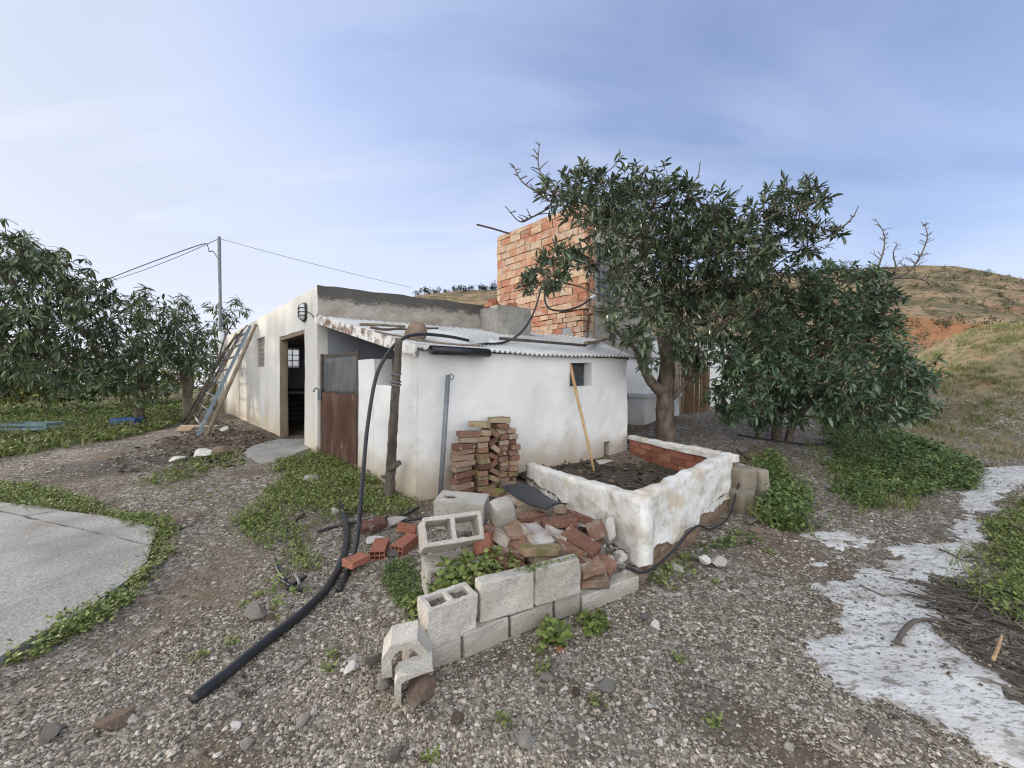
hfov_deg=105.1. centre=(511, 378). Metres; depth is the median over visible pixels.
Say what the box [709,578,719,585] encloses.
weed tuft
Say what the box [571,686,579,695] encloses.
loose stone
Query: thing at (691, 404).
reed screen
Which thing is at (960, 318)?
hill shrub
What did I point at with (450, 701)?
loose stone
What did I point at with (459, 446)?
old brick
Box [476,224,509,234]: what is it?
steel rod
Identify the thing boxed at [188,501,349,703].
thick black pipe
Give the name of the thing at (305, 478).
stone
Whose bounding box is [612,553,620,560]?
rubble stone
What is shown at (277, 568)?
tube scrap
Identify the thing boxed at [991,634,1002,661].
piece of bamboo cane
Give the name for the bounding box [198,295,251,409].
orchard tree
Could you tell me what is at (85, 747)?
loose stone
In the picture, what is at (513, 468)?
old brick
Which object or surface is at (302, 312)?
wall lamp
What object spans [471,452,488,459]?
old brick
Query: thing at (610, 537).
stone
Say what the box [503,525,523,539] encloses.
rubble brick
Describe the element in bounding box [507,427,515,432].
old brick
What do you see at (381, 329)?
roof stick
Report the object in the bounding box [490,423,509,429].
old brick
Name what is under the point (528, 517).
rubble brick
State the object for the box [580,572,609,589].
rubble brick
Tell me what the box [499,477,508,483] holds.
old brick
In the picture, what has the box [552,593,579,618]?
cinder block
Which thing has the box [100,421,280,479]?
leaf litter
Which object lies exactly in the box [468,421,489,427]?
old brick
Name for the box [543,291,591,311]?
black hose
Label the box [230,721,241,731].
stone
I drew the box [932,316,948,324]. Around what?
hill shrub
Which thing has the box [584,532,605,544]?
rubble brick
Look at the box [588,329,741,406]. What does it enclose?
side wing
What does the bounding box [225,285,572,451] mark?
farmhouse
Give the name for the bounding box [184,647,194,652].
loose stone
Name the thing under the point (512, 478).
old brick
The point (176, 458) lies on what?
stone
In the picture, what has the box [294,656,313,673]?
fallen branch
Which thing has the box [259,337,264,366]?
window
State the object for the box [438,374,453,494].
steel pipe
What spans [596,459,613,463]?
stone
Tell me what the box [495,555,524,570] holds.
rubble brick
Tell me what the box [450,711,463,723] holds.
loose stone
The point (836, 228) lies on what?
bare branch
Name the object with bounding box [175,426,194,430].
tan board
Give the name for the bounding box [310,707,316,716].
loose stone
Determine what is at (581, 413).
bamboo cane
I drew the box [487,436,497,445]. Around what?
old brick
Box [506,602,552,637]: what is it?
cinder block
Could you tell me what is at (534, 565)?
moss tuft
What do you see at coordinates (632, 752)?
loose stone
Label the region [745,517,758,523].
stone
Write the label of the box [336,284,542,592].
black hose
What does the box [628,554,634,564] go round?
stone
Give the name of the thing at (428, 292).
hill tree
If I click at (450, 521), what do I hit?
cinder block
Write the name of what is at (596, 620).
weed tuft
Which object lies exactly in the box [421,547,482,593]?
cinder block
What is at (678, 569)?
stone
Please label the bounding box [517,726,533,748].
stone
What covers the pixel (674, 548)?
irrigation tube
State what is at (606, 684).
stone
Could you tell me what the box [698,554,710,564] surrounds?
stone
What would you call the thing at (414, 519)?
black hose end
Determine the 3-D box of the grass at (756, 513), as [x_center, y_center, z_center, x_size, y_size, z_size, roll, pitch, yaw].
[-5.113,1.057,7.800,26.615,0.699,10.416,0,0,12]
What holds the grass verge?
on the ground at (206, 593)
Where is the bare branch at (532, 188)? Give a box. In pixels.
[510,164,549,201]
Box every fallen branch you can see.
[173,513,201,530]
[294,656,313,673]
[752,569,782,578]
[859,585,884,596]
[893,618,953,644]
[939,548,965,562]
[968,642,1023,688]
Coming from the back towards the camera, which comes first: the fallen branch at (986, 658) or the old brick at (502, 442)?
the old brick at (502, 442)
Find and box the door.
[674,361,679,406]
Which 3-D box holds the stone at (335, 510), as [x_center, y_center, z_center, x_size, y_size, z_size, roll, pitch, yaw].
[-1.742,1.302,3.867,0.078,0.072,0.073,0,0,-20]
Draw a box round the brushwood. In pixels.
[889,571,1023,694]
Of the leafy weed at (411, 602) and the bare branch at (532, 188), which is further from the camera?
the bare branch at (532, 188)
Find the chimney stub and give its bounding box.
[480,299,530,336]
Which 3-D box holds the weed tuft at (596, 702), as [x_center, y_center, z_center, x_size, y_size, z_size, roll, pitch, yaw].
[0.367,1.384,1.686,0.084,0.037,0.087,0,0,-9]
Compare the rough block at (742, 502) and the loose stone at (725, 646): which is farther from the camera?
the rough block at (742, 502)
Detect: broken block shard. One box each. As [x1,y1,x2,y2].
[381,620,431,677]
[394,651,433,706]
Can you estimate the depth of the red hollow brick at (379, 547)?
2.99 m
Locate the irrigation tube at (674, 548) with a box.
[625,463,745,573]
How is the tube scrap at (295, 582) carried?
on the ground at (206, 593)
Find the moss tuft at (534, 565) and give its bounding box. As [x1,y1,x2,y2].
[514,554,577,572]
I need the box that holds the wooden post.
[381,338,402,499]
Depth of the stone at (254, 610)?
2.25 m
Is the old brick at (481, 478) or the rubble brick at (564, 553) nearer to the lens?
the rubble brick at (564, 553)
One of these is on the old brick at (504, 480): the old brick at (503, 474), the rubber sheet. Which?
the old brick at (503, 474)
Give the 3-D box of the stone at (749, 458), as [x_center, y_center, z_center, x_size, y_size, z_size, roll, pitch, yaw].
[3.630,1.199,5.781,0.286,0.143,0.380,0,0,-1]
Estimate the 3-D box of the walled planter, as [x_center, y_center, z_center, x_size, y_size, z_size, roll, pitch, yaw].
[1.371,1.171,4.302,2.081,0.784,2.946,0,0,-18]
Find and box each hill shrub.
[916,329,931,339]
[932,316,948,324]
[938,322,949,330]
[947,313,973,324]
[957,297,976,305]
[968,315,1001,325]
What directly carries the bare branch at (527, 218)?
attached to the avocado tree at (707, 241)
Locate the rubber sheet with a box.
[501,484,568,509]
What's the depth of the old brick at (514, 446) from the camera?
4.51 m
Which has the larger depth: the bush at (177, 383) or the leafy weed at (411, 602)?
the bush at (177, 383)
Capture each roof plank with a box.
[359,323,405,327]
[584,335,615,344]
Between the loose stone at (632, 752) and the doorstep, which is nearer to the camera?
the loose stone at (632, 752)
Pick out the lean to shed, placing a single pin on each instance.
(527, 388)
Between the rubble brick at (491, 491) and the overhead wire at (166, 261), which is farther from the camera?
the overhead wire at (166, 261)
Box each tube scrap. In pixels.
[274,558,287,580]
[277,577,302,591]
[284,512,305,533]
[285,575,306,589]
[294,574,300,586]
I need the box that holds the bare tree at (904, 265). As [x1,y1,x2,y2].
[857,219,933,416]
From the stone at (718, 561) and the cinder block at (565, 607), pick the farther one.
the stone at (718, 561)
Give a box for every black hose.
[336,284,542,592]
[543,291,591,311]
[738,434,827,444]
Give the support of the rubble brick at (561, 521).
on the rubble brick at (539, 523)
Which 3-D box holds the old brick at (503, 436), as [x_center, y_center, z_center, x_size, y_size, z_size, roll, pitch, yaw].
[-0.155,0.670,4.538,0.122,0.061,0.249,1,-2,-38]
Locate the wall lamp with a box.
[297,303,306,321]
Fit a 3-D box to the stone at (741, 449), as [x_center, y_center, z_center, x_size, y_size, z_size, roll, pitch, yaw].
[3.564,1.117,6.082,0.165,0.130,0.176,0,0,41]
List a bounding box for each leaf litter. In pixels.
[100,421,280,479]
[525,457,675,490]
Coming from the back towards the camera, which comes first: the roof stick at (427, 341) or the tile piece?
the roof stick at (427, 341)
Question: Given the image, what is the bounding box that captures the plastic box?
[469,334,488,344]
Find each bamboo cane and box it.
[570,363,594,470]
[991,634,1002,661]
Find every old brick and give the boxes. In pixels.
[448,465,471,472]
[449,476,472,484]
[450,453,473,461]
[450,480,473,490]
[451,442,475,449]
[451,448,474,455]
[451,459,475,467]
[451,487,473,491]
[453,469,475,478]
[456,430,480,436]
[458,437,481,442]
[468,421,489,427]
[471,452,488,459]
[471,478,488,485]
[472,463,489,469]
[472,468,487,476]
[472,475,487,480]
[474,458,489,464]
[474,484,487,491]
[475,447,488,453]
[476,442,487,447]
[479,436,489,441]
[480,427,499,437]
[481,429,491,435]
[487,417,510,422]
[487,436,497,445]
[487,467,499,475]
[488,444,500,453]
[488,452,497,459]
[488,474,499,482]
[488,480,497,486]
[489,428,506,433]
[489,450,506,455]
[489,471,507,477]
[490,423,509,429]
[490,459,497,468]
[493,465,507,471]
[495,439,508,445]
[495,444,507,450]
[496,482,510,488]
[497,456,507,461]
[497,460,508,466]
[498,434,508,439]
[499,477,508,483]
[506,433,517,439]
[506,471,517,476]
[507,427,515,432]
[507,439,515,443]
[507,449,518,455]
[507,455,519,460]
[507,476,515,480]
[508,443,520,449]
[508,465,518,471]
[509,460,518,465]
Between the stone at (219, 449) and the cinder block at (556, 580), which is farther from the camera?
the stone at (219, 449)
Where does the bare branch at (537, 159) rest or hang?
attached to the avocado tree at (707, 241)
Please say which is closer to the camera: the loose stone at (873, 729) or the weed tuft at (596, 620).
the loose stone at (873, 729)
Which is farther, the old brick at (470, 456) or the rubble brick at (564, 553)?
the old brick at (470, 456)
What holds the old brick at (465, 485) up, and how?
on the old brick at (471, 489)
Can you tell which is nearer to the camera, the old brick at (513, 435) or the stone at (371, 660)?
the stone at (371, 660)
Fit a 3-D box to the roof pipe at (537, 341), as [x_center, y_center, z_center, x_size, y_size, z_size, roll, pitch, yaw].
[0.482,-0.519,5.623,1.514,0.071,0.048,0,0,-31]
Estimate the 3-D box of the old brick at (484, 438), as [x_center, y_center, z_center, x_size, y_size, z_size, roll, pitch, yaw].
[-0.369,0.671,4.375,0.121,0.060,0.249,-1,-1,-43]
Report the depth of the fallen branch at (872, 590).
2.55 m
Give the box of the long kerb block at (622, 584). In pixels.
[580,570,638,611]
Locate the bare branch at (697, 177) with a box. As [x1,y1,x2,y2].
[691,161,700,184]
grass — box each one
[0,405,1023,657]
[1,392,209,408]
[867,321,1023,461]
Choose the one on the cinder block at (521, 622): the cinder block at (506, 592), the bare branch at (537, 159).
the cinder block at (506, 592)
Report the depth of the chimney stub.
7.19 m
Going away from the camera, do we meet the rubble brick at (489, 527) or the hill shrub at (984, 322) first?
the rubble brick at (489, 527)
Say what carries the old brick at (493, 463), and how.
on the old brick at (492, 470)
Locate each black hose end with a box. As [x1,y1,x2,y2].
[317,506,419,532]
[386,515,430,521]
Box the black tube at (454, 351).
[428,345,491,356]
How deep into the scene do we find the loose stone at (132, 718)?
1.59 m
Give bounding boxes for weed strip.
[0,479,184,665]
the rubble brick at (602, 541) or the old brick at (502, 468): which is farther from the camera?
the old brick at (502, 468)
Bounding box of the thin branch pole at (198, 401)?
[185,317,237,423]
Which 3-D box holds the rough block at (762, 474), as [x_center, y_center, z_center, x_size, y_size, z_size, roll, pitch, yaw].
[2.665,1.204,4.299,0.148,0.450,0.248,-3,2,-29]
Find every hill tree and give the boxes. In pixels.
[423,287,432,293]
[432,286,441,292]
[452,285,464,290]
[477,285,487,289]
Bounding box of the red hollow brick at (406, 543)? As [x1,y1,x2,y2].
[390,533,418,556]
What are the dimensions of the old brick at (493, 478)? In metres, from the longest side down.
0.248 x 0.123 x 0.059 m
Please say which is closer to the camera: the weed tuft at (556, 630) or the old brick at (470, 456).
the weed tuft at (556, 630)
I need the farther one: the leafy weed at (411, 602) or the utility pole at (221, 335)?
the utility pole at (221, 335)
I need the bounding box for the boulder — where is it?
[405,673,436,706]
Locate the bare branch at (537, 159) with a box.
[530,141,550,201]
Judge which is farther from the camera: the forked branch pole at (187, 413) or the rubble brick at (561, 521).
the forked branch pole at (187, 413)
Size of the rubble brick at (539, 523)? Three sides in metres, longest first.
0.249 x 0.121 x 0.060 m
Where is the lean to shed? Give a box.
[313,314,634,500]
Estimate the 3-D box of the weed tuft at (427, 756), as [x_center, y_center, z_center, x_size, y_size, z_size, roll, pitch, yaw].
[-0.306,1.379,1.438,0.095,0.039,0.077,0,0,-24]
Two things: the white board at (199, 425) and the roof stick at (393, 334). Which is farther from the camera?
the white board at (199, 425)
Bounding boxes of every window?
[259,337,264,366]
[288,349,299,366]
[570,363,583,385]
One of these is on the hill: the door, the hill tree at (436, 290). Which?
the hill tree at (436, 290)
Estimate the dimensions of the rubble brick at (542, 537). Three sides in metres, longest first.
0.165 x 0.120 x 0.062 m
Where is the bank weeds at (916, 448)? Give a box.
[807,406,994,510]
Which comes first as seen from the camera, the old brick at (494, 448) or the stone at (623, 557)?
the stone at (623, 557)
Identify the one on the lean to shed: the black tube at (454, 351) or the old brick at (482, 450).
the black tube at (454, 351)
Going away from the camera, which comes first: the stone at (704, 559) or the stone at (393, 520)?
the stone at (704, 559)
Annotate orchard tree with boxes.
[0,217,132,402]
[93,283,190,416]
[159,293,224,420]
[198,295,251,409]
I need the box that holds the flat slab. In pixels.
[732,463,745,467]
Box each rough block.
[728,486,754,514]
[732,466,756,490]
[746,465,769,504]
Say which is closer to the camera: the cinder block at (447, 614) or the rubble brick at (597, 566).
the cinder block at (447, 614)
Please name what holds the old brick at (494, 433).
on the old brick at (493, 441)
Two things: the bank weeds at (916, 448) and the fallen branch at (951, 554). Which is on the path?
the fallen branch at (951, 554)
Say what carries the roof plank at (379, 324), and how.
on the lean to shed
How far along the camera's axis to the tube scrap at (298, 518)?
3.67 m
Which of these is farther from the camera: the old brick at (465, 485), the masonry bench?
the masonry bench
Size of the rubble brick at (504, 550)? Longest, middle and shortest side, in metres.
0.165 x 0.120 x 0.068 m
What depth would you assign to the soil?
4.76 m
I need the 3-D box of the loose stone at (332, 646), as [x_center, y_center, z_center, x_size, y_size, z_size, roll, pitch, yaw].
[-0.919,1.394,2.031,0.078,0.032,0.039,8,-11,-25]
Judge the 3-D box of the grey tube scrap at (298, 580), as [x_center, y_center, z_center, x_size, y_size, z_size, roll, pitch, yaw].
[-1.454,1.361,2.658,0.023,0.064,0.236,0,0,-33]
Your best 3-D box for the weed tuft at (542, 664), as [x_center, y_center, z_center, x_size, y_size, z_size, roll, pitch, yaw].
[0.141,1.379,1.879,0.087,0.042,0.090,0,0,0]
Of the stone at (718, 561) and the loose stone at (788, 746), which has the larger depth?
the stone at (718, 561)
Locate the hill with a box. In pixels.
[414,265,1023,405]
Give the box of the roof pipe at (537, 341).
[499,337,586,346]
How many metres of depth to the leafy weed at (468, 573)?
2.27 m
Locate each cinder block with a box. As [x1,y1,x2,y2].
[402,637,460,667]
[417,511,484,553]
[417,582,477,648]
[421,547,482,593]
[461,616,508,657]
[475,566,533,622]
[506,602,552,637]
[530,553,580,605]
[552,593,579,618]
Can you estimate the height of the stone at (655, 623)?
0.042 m
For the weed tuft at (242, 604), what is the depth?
2.40 m
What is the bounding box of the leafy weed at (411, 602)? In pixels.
[401,594,420,621]
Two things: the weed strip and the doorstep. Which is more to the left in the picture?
the weed strip
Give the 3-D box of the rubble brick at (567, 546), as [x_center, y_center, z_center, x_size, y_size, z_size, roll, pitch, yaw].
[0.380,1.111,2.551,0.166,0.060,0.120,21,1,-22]
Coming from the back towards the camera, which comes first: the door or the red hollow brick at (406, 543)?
the door
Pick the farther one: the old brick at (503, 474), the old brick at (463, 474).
the old brick at (503, 474)
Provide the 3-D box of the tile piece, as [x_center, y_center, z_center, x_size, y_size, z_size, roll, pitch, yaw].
[0.246,1.392,2.023,0.035,0.013,0.035,13,11,-28]
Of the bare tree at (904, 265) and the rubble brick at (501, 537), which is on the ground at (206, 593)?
the bare tree at (904, 265)
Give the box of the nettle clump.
[694,442,845,553]
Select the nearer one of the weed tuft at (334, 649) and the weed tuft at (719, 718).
the weed tuft at (719, 718)
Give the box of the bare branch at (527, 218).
[505,206,551,222]
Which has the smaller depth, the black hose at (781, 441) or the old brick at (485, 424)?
the old brick at (485, 424)
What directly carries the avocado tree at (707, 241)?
on the ground at (206, 593)
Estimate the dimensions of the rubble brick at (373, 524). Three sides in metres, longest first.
0.249 x 0.121 x 0.060 m
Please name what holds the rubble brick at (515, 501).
on the ground at (206, 593)
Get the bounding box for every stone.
[13,697,24,704]
[39,723,66,745]
[81,745,90,749]
[85,731,96,739]
[90,704,135,729]
[126,713,138,724]
[151,647,161,653]
[169,456,185,462]
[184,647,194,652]
[193,448,211,457]
[196,749,207,758]
[211,446,233,456]
[220,426,228,431]
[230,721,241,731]
[238,689,248,695]
[239,736,254,749]
[243,601,266,619]
[264,614,272,621]
[264,734,272,743]
[296,713,308,728]
[302,473,319,483]
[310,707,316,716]
[326,644,341,650]
[331,507,338,514]
[343,660,358,674]
[347,653,359,662]
[364,652,381,666]
[366,536,386,543]
[377,672,389,690]
[386,745,404,761]
[387,516,407,525]
[388,548,398,556]
[404,322,426,339]
[447,697,453,705]
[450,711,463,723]
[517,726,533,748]
[540,671,554,681]
[565,738,574,745]
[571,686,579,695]
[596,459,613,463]
[598,544,605,553]
[598,677,614,692]
[603,517,615,544]
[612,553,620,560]
[614,550,627,562]
[617,563,626,568]
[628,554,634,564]
[630,749,637,756]
[632,565,641,570]
[638,612,650,619]
[651,619,658,628]
[669,563,683,572]
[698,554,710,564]
[711,555,727,567]
[718,642,731,651]
[727,657,740,662]
[736,446,748,454]
[743,453,766,462]
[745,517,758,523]
[748,527,764,533]
[784,741,793,751]
[866,722,883,738]
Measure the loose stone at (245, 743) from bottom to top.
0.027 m
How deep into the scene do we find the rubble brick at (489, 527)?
2.68 m
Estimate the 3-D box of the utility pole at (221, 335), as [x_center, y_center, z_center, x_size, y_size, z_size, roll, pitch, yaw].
[-9.732,-1.698,13.100,0.209,6.057,0.164,0,0,0]
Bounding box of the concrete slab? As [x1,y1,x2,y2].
[0,502,157,664]
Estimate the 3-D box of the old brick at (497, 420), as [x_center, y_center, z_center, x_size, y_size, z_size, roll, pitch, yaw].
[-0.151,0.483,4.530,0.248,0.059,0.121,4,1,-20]
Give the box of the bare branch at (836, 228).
[822,206,858,231]
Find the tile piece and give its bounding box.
[555,645,563,651]
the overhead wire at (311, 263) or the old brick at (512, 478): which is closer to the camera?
the old brick at (512, 478)
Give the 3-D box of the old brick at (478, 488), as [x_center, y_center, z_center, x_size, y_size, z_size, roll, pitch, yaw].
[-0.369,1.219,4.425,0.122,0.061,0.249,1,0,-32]
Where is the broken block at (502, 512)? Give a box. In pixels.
[489,495,515,527]
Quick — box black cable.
[111,243,217,277]
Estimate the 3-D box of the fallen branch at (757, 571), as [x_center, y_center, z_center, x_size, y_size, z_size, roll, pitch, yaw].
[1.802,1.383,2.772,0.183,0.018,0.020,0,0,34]
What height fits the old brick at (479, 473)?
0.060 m
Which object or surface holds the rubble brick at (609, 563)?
on the long kerb block at (622, 584)
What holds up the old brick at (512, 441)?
on the old brick at (514, 446)
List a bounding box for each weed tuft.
[190,646,209,660]
[221,634,241,647]
[237,598,250,607]
[250,588,267,596]
[320,660,339,673]
[324,646,338,658]
[419,742,440,767]
[494,709,513,728]
[530,645,544,655]
[534,656,549,674]
[535,613,574,647]
[575,606,610,635]
[588,690,607,707]
[671,650,690,664]
[701,711,727,731]
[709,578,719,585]
[763,548,776,554]
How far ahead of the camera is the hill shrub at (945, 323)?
55.41 m
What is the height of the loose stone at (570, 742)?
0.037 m
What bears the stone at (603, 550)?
on the ground at (206, 593)
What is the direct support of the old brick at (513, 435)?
on the old brick at (512, 441)
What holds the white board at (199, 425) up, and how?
on the ground at (206, 593)
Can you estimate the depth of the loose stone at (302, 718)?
1.59 m
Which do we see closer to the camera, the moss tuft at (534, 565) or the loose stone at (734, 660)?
the loose stone at (734, 660)
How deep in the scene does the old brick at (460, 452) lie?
4.21 m
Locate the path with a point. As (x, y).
(989, 716)
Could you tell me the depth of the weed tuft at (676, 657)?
1.93 m
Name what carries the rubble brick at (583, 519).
on the ground at (206, 593)
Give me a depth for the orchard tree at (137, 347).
9.46 m
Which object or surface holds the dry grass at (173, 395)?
on the ground at (206, 593)
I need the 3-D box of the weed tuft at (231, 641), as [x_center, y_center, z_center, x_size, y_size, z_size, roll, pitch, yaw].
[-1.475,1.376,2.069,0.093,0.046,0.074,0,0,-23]
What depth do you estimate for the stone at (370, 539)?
3.21 m
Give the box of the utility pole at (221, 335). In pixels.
[217,236,224,412]
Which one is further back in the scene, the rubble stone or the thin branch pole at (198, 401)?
the thin branch pole at (198, 401)
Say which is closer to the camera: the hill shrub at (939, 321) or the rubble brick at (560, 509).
the rubble brick at (560, 509)
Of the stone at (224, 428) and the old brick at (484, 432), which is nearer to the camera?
the old brick at (484, 432)
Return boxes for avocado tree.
[514,149,852,442]
[695,257,954,441]
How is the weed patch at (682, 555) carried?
on the ground at (206, 593)
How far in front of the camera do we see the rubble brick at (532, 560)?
2.43 m
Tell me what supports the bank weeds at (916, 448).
on the ground at (206, 593)
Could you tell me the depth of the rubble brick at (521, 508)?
3.50 m
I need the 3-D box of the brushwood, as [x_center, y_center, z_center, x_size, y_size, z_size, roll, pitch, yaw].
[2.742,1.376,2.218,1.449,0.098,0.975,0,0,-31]
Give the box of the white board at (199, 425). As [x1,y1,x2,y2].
[180,425,221,426]
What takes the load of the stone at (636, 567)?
on the ground at (206, 593)
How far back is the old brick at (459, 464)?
4.18 m
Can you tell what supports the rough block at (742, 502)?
on the ground at (206, 593)
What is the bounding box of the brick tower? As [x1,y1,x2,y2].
[497,204,651,359]
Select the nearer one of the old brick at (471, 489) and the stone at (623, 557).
the stone at (623, 557)
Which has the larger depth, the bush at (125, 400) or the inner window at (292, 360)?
the bush at (125, 400)
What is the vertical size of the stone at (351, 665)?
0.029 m
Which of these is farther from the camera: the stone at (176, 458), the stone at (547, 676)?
the stone at (176, 458)
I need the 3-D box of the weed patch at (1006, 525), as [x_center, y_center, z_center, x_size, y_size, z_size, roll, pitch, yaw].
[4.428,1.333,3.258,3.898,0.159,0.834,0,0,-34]
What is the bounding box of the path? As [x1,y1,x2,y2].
[791,466,1023,767]
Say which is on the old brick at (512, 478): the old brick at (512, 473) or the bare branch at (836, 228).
the old brick at (512, 473)
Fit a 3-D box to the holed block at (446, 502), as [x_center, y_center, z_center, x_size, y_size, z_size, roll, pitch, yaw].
[-0.364,0.965,2.860,0.362,0.202,0.203,2,6,8]
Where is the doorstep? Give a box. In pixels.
[245,439,310,462]
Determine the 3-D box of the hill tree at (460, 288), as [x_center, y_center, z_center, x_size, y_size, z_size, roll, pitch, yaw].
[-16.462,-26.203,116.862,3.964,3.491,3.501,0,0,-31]
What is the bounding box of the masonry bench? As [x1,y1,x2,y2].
[627,391,681,424]
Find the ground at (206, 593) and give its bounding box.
[0,325,1023,767]
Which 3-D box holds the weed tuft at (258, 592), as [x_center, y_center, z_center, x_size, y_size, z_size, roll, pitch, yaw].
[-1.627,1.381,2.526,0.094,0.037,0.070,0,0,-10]
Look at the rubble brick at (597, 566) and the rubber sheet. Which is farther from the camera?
the rubber sheet
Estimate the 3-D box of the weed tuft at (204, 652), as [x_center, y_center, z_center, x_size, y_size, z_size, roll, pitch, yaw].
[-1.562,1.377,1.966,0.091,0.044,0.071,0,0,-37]
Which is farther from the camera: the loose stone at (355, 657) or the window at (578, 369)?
the window at (578, 369)
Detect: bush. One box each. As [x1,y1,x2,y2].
[0,358,53,406]
[4,338,85,374]
[10,351,83,411]
[47,361,127,410]
[75,349,215,399]
[108,362,155,408]
[149,367,216,403]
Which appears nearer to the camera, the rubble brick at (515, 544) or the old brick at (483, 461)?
the rubble brick at (515, 544)
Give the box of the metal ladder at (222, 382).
[193,325,251,434]
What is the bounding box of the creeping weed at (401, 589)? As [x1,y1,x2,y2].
[378,554,423,616]
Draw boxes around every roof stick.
[370,326,406,330]
[375,330,422,339]
[409,338,479,346]
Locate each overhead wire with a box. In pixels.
[97,239,216,284]
[222,239,407,286]
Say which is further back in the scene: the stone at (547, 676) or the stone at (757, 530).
the stone at (757, 530)
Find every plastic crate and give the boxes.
[0,421,64,433]
[110,417,144,423]
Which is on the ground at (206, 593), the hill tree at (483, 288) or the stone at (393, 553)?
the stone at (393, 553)
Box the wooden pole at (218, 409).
[204,324,256,436]
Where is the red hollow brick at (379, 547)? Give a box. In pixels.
[369,537,388,560]
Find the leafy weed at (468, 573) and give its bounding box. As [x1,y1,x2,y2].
[422,544,526,593]
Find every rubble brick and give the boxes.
[342,551,369,569]
[355,517,386,533]
[396,522,416,533]
[473,532,497,555]
[481,550,505,562]
[482,486,505,497]
[483,521,502,532]
[492,529,511,546]
[493,545,510,557]
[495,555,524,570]
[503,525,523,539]
[506,525,526,542]
[507,494,525,507]
[507,519,520,525]
[508,540,526,562]
[516,504,544,513]
[516,510,547,522]
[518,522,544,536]
[518,543,562,556]
[525,530,554,544]
[526,556,556,563]
[534,520,565,530]
[540,514,577,528]
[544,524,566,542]
[551,504,566,515]
[556,549,585,563]
[557,539,583,556]
[561,525,600,558]
[565,509,594,524]
[580,555,606,579]
[580,556,592,567]
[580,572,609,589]
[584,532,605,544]
[586,518,607,540]
[597,554,617,578]
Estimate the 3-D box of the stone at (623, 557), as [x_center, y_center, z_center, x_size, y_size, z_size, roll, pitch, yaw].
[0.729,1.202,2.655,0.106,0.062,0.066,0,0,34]
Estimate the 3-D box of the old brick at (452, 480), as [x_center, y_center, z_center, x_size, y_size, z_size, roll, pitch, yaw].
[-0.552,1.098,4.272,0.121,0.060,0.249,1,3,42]
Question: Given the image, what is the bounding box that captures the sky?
[0,0,1023,385]
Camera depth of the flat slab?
4.32 m
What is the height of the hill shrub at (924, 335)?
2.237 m
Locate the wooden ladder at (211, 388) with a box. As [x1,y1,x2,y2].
[192,329,242,423]
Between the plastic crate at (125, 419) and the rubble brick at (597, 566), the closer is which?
the rubble brick at (597, 566)
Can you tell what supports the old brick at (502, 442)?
on the old brick at (503, 447)
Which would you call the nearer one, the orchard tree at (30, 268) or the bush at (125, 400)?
the orchard tree at (30, 268)
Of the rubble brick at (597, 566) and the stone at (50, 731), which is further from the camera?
the rubble brick at (597, 566)
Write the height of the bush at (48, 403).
2.461 m
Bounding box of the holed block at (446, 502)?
[434,490,488,531]
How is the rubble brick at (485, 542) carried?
on the ground at (206, 593)
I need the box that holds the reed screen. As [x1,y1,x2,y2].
[681,351,709,413]
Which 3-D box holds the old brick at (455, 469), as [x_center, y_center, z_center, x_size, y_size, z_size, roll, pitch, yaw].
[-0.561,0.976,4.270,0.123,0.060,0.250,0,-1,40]
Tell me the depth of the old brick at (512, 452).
4.49 m
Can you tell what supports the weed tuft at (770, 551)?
on the ground at (206, 593)
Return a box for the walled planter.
[526,435,738,578]
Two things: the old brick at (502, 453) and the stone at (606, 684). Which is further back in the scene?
the old brick at (502, 453)
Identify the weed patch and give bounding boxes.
[138,449,247,500]
[229,447,418,620]
[647,548,698,589]
[946,493,1023,621]
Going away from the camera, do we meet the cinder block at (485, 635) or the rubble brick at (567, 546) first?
the cinder block at (485, 635)
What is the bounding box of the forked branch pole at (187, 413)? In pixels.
[180,325,247,422]
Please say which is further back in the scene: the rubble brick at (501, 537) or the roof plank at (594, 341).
the roof plank at (594, 341)
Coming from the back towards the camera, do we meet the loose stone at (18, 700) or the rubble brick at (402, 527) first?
the rubble brick at (402, 527)
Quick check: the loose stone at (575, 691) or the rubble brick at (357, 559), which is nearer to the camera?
the loose stone at (575, 691)
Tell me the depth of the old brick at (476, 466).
4.29 m
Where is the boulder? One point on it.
(420, 689)
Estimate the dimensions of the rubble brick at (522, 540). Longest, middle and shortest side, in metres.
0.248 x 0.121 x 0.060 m
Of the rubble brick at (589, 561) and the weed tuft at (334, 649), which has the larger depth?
the rubble brick at (589, 561)
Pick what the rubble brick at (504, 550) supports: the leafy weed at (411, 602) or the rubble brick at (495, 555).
the rubble brick at (495, 555)

